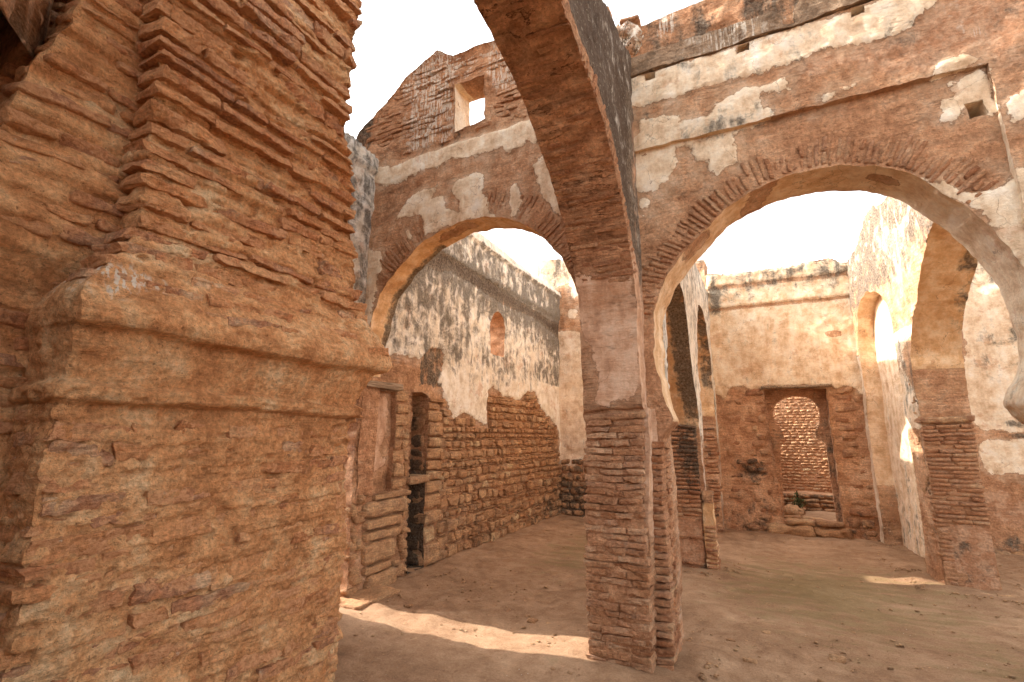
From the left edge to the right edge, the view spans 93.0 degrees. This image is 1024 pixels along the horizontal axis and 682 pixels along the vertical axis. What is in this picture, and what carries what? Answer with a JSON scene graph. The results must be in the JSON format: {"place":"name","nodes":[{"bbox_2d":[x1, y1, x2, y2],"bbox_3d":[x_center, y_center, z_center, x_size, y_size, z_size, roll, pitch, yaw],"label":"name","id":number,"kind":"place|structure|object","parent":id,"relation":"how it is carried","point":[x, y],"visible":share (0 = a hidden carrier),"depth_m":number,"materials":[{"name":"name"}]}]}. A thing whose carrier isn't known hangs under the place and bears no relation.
{"place":"outdoors","nodes":[
{"label":"outdoors","id":0,"kind":"place"},
{"bbox_2d":[344,0,886,276],"label":"sky","id":1,"kind":"structure","parent":0,"point":[394,37],"materials":[{"name":"white"}]},
{"bbox_2d":[333,510,1023,681],"bbox_3d":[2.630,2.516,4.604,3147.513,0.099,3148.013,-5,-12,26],"label":"ground","id":2,"kind":"structure","parent":0,"point":[425,646],"depth_m":4.30,"materials":[{"name":"brown soil"}]},
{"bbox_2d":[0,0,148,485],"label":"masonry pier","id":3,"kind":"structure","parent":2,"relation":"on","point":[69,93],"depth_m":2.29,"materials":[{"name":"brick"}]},
{"bbox_2d":[0,0,391,681],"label":"masonry pier","id":4,"kind":"structure","parent":2,"relation":"on","point":[208,358],"depth_m":2.59,"materials":[{"name":"brick"}]},
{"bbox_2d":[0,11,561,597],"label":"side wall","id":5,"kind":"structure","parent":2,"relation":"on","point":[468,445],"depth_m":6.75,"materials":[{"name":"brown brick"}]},
{"bbox_2d":[0,0,53,67],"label":"vault","id":6,"kind":"object","parent":5,"relation":"attached to","point":[26,22],"visible":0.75,"depth_m":2.30,"materials":[{"name":"red paint"}]},
{"bbox_2d":[339,597,371,609],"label":"threshold slab","id":7,"kind":"structure","parent":2,"relation":"on","point":[351,603],"depth_m":4.55,"materials":[{"name":"stone"}]},
{"bbox_2d":[346,585,399,603],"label":"threshold slab","id":8,"kind":"structure","parent":2,"relation":"on","point":[374,594],"depth_m":4.81,"materials":[{"name":"stone"}]},
{"bbox_2d":[403,604,412,607],"bbox_3d":[-0.973,2.492,4.572,0.085,0.033,0.063,-5,-12,26],"label":"loose stone","id":9,"kind":"object","parent":2,"relation":"on","point":[408,605],"visible":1,"depth_m":4.55,"materials":[{"name":"brown stone"}]},
{"bbox_2d":[340,6,612,589],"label":"arched wall","id":10,"kind":"structure","parent":2,"relation":"on","point":[447,174],"depth_m":5.18,"materials":[{"name":"brown brick"}]},
{"bbox_2d":[527,618,537,623],"bbox_3d":[0.175,2.428,4.213,0.086,0.036,0.082,-5,-12,26],"label":"loose stone","id":11,"kind":"object","parent":2,"relation":"on","point":[532,620],"visible":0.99,"depth_m":4.20,"materials":[{"name":"brown stone"}]},
{"bbox_2d":[537,259,707,517],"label":"end wall","id":12,"kind":"structure","parent":2,"relation":"on","point":[555,274],"depth_m":10.13,"materials":[{"name":"paint"}]},
{"bbox_2d":[583,408,662,673],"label":"brick pier","id":13,"kind":"structure","parent":2,"relation":"on","point":[619,555],"depth_m":3.48,"materials":[{"name":"brown brick"}]},
{"bbox_2d":[474,0,646,413],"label":"brick arch","id":14,"kind":"structure","parent":13,"relation":"on","point":[568,64],"depth_m":3.53,"materials":[{"name":"brown brick"}]},
{"bbox_2d":[614,7,631,47],"bbox_3d":[0.952,-2.636,4.186,0.299,0.534,0.322,-5,-12,26],"label":"dry weed","id":15,"kind":"object","parent":14,"relation":"on","point":[622,40],"visible":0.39,"depth_m":4.13,"materials":[{"name":"plant"}]},
{"bbox_2d":[671,424,705,568],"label":"brick pier","id":16,"kind":"structure","parent":2,"relation":"on","point":[685,452],"depth_m":6.03,"materials":[{"name":"brown brick"}]},
{"bbox_2d":[353,523,1023,681],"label":"grit","id":17,"kind":"object","parent":2,"relation":"on","point":[702,676],"visible":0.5,"depth_m":4.52,"materials":[{"name":"gravel"}]},
{"bbox_2d":[662,263,724,639],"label":"arcade wall","id":18,"kind":"structure","parent":2,"relation":"on","point":[689,375],"depth_m":6.21,"materials":[{"name":"paint"}]},
{"bbox_2d":[702,490,720,569],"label":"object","id":19,"kind":"object","parent":2,"relation":"on","point":[713,560],"visible":0.96,"depth_m":5.85,"materials":[{"name":"brick"}]},
{"bbox_2d":[743,657,757,663],"bbox_3d":[1.721,2.310,3.514,0.099,0.036,0.067,-5,-12,26],"label":"loose stone","id":20,"kind":"object","parent":2,"relation":"on","point":[750,660],"visible":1,"depth_m":3.50,"materials":[{"name":"brown stone"}]},
{"bbox_2d":[705,258,880,541],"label":"end wall","id":21,"kind":"structure","parent":2,"relation":"on","point":[777,335],"depth_m":8.31,"materials":[{"name":"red paint"}]},
{"bbox_2d":[784,504,805,515],"bbox_3d":[5.283,3.274,9.123,0.409,0.396,0.320,4,-11,-17],"label":"fallen block","id":22,"kind":"object","parent":2,"relation":"on","point":[790,509],"depth_m":9.06,"materials":[{"name":"stone"}]},
{"bbox_2d":[789,491,805,507],"bbox_3d":[6.180,3.488,10.546,0.287,0.454,0.334,7,-13,-33],"label":"bush","id":23,"kind":"object","parent":2,"relation":"on","point":[798,500],"visible":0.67,"depth_m":10.49,"materials":[{"name":"green plant"}]},
{"bbox_2d":[773,396,831,492],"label":"enclosure wall","id":24,"kind":"structure","parent":2,"relation":"on","point":[804,464],"depth_m":11.43,"materials":[{"name":"brown brick"}]},
{"bbox_2d":[783,491,834,511],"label":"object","id":25,"kind":"object","parent":2,"relation":"on","point":[817,501],"visible":0.21,"depth_m":10.67,"materials":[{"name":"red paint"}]},
{"bbox_2d":[631,0,1023,670],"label":"arched wall","id":26,"kind":"structure","parent":2,"relation":"on","point":[741,108],"depth_m":3.56,"materials":[{"name":"red paint"}]},
{"bbox_2d":[616,20,643,55],"bbox_3d":[1.074,-2.708,4.433,0.297,0.379,0.331,-5,-12,26],"label":"wall stone","id":27,"kind":"object","parent":26,"relation":"attached to","point":[634,32],"visible":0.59,"depth_m":4.32,"materials":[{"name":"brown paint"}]},
{"bbox_2d":[619,15,640,26],"bbox_3d":[1.085,-2.887,4.442,0.176,0.057,0.188,-5,-12,26],"label":"flat stone","id":28,"kind":"object","parent":27,"relation":"on","point":[634,19],"visible":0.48,"depth_m":4.38,"materials":[{"name":"stone"}]},
{"bbox_2d":[829,653,845,663],"bbox_3d":[2.365,2.311,3.531,0.113,0.047,0.102,-5,-12,26],"label":"loose stone","id":29,"kind":"object","parent":2,"relation":"on","point":[837,658],"visible":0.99,"depth_m":3.51,"materials":[{"name":"brown stone"}]},
{"bbox_2d":[846,196,1001,589],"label":"arcade wall","id":30,"kind":"structure","parent":2,"relation":"on","point":[911,272],"depth_m":5.88,"materials":[{"name":"paint"}]},
{"bbox_2d":[906,379,1000,590],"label":"brick pier","id":31,"kind":"structure","parent":2,"relation":"on","point":[964,525],"depth_m":5.31,"materials":[{"name":"brown brick"}]},
{"bbox_2d":[961,262,1023,555],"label":"end wall","id":32,"kind":"structure","parent":2,"relation":"on","point":[990,354],"depth_m":7.06,"materials":[{"name":"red paint"}]},
{"bbox_2d":[996,594,1019,597],"bbox_3d":[5.042,2.604,4.946,0.205,0.057,0.144,-5,-12,26],"label":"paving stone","id":33,"kind":"object","parent":2,"relation":"on","point":[1012,595],"visible":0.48,"depth_m":4.93,"materials":[{"name":"brown stone"}]}
]}

